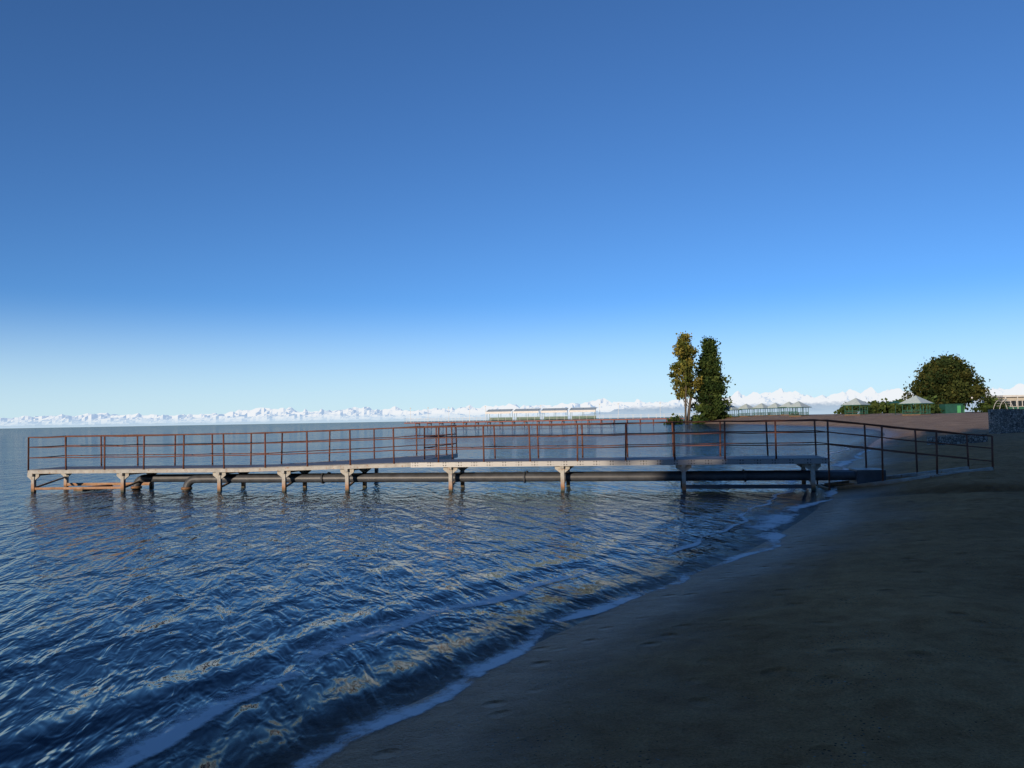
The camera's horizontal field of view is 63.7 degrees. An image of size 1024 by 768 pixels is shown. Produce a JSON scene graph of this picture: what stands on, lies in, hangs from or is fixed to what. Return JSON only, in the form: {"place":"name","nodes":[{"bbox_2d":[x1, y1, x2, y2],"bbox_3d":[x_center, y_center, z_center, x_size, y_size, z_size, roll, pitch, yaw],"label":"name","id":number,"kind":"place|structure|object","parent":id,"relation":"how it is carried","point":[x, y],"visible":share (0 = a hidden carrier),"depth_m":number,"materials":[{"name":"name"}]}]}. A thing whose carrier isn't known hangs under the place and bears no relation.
{"place":"outdoors","nodes":[
{"label":"outdoors","id":0,"kind":"place"},
{"bbox_2d":[0,398,663,428],"bbox_3d":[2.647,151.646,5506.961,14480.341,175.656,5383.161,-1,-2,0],"label":"mountain range","id":1,"kind":"structure","parent":0,"point":[292,415],"depth_m":6229.61,"materials":[{"name":"white snow"}]},
{"bbox_2d":[0,411,982,767],"bbox_3d":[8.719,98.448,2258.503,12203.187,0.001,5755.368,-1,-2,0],"label":"lake water","id":2,"kind":"structure","parent":0,"point":[128,617],"depth_m":11.68,"materials":[{"name":"blue liquid"}]},
{"bbox_2d":[103,447,849,767],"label":"foam line","id":3,"kind":"object","parent":2,"relation":"on","point":[167,737],"visible":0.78,"depth_m":5.84,"materials":[{"name":"white liquid"}]},
{"bbox_2d":[27,419,993,491],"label":"pier","id":4,"kind":"structure","parent":2,"relation":"in","point":[284,475],"depth_m":22.87,"materials":[{"name":"grey paint"}]},
{"bbox_2d":[404,402,687,426],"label":"pier","id":5,"kind":"structure","parent":2,"relation":"in","point":[563,419],"depth_m":221.58,"materials":[{"name":"white paint"}]},
{"bbox_2d":[299,450,869,767],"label":"foam line","id":6,"kind":"object","parent":2,"relation":"on","point":[477,671],"visible":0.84,"depth_m":6.71,"materials":[{"name":"white liquid"}]},
{"bbox_2d":[0,0,1023,418],"label":"sky","id":7,"kind":"structure","parent":0,"point":[207,206],"materials":[{"name":"blue"}]},
{"bbox_2d":[208,412,1023,767],"bbox_3d":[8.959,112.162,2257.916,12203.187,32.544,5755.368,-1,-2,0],"label":"beach ground","id":8,"kind":"structure","parent":0,"point":[874,626],"depth_m":5.89,"materials":[{"name":"brown sand"}]},
{"bbox_2d":[663,413,684,424],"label":"bush","id":9,"kind":"object","parent":8,"relation":"on","point":[676,418],"visible":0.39,"depth_m":201.85,"materials":[{"name":"green plant"}]},
{"bbox_2d":[667,331,703,423],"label":"poplar tree","id":10,"kind":"object","parent":8,"relation":"on","point":[684,365],"visible":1,"depth_m":199.35,"materials":[{"name":"green plant"}]},
{"bbox_2d":[690,413,709,423],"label":"bush","id":11,"kind":"object","parent":8,"relation":"on","point":[697,417],"visible":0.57,"depth_m":200.22,"materials":[{"name":"green plant"}]},
{"bbox_2d":[691,335,735,420],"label":"poplar tree","id":12,"kind":"object","parent":8,"relation":"on","point":[710,401],"visible":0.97,"depth_m":201.41,"materials":[{"name":"green plant"}]},
{"bbox_2d":[717,410,731,418],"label":"bush","id":13,"kind":"object","parent":8,"relation":"on","point":[722,416],"visible":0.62,"depth_m":203.10,"materials":[{"name":"green plant"}]},
{"bbox_2d":[723,405,740,417],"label":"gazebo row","id":14,"kind":"object","parent":8,"relation":"on","point":[732,407],"visible":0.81,"depth_m":203.87,"materials":[{"name":"white paint"}]},
{"bbox_2d":[738,404,753,416],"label":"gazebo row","id":15,"kind":"object","parent":8,"relation":"on","point":[746,406],"visible":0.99,"depth_m":204.01,"materials":[{"name":"white paint"}]},
{"bbox_2d":[752,403,771,415],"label":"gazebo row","id":16,"kind":"object","parent":8,"relation":"on","point":[761,406],"visible":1,"depth_m":202.45,"materials":[{"name":"white paint"}]},
{"bbox_2d":[767,403,783,415],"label":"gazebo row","id":17,"kind":"object","parent":8,"relation":"on","point":[774,405],"visible":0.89,"depth_m":201.62,"materials":[{"name":"white paint"}]},
{"bbox_2d":[777,402,797,415],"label":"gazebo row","id":18,"kind":"object","parent":8,"relation":"on","point":[787,404],"visible":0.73,"depth_m":191.41,"materials":[{"name":"white paint"}]},
{"bbox_2d":[786,401,809,416],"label":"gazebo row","id":19,"kind":"object","parent":8,"relation":"on","point":[798,404],"visible":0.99,"depth_m":171.27,"materials":[{"name":"white paint"}]},
{"bbox_2d":[833,402,861,413],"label":"bush","id":20,"kind":"object","parent":8,"relation":"on","point":[842,409],"visible":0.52,"depth_m":171.00,"materials":[{"name":"green plant"}]},
{"bbox_2d":[841,398,869,415],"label":"gazebo","id":21,"kind":"object","parent":8,"relation":"on","point":[855,402],"visible":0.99,"depth_m":149.12,"materials":[{"name":"white paint"}]},
{"bbox_2d":[857,398,889,413],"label":"bush","id":22,"kind":"object","parent":8,"relation":"on","point":[875,407],"visible":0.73,"depth_m":174.01,"materials":[{"name":"green plant"}]},
{"bbox_2d":[887,401,900,414],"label":"beach umbrella","id":23,"kind":"object","parent":8,"relation":"on","point":[895,402],"visible":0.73,"depth_m":139.83,"materials":[{"name":"green paint"}]},
{"bbox_2d":[880,397,910,412],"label":"bush","id":24,"kind":"object","parent":8,"relation":"on","point":[890,408],"visible":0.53,"depth_m":177.81,"materials":[{"name":"green plant"}]},
{"bbox_2d":[892,399,919,412],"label":"bush","id":25,"kind":"object","parent":8,"relation":"on","point":[905,406],"visible":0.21,"depth_m":184.75,"materials":[{"name":"green plant"}]},
{"bbox_2d":[899,395,934,415],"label":"gazebo","id":26,"kind":"object","parent":8,"relation":"on","point":[915,399],"visible":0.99,"depth_m":131.17,"materials":[{"name":"green paint"}]},
{"bbox_2d":[914,402,937,413],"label":"bush","id":27,"kind":"object","parent":8,"relation":"on","point":[933,410],"visible":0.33,"depth_m":189.41,"materials":[{"name":"green plant"}]},
{"bbox_2d":[917,395,938,413],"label":"bush","id":28,"kind":"object","parent":8,"relation":"on","point":[928,398],"visible":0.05,"depth_m":197.68,"materials":[{"name":"green plant"}]},
{"bbox_2d":[901,353,996,410],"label":"tree","id":29,"kind":"object","parent":8,"relation":"on","point":[948,379],"visible":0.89,"depth_m":211.93,"materials":[{"name":"green plant"}]},
{"bbox_2d":[938,404,964,413],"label":"green shed","id":30,"kind":"structure","parent":8,"relation":"on","point":[952,408],"depth_m":203.58,"materials":[{"name":"paint"}]},
{"bbox_2d":[927,434,987,444],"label":"gabion wall","id":31,"kind":"structure","parent":8,"relation":"on","point":[954,439],"depth_m":42.01,"materials":[{"name":"stone"}]},
{"bbox_2d":[970,398,1000,412],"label":"bush","id":32,"kind":"object","parent":8,"relation":"on","point":[985,406],"visible":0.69,"depth_m":210.77,"materials":[{"name":"green plant"}]},
{"bbox_2d":[975,397,1009,408],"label":"bush","id":33,"kind":"object","parent":8,"relation":"on","point":[1002,406],"visible":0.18,"depth_m":217.59,"materials":[{"name":"green plant"}]},
{"bbox_2d":[982,395,1023,408],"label":"cafe building","id":34,"kind":"structure","parent":8,"relation":"on","point":[1017,401],"depth_m":226.83,"materials":[{"name":"paint"}]},
{"bbox_2d":[988,409,1023,433],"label":"gabion wall","id":35,"kind":"structure","parent":8,"relation":"on","point":[1000,421],"depth_m":53.50,"materials":[{"name":"stone"}]},
{"bbox_2d":[568,383,1023,418],"bbox_3d":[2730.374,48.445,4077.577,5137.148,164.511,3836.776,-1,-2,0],"label":"mountain range","id":36,"kind":"structure","parent":0,"point":[823,404],"depth_m":4736.66,"materials":[{"name":"white snow"}]}
]}

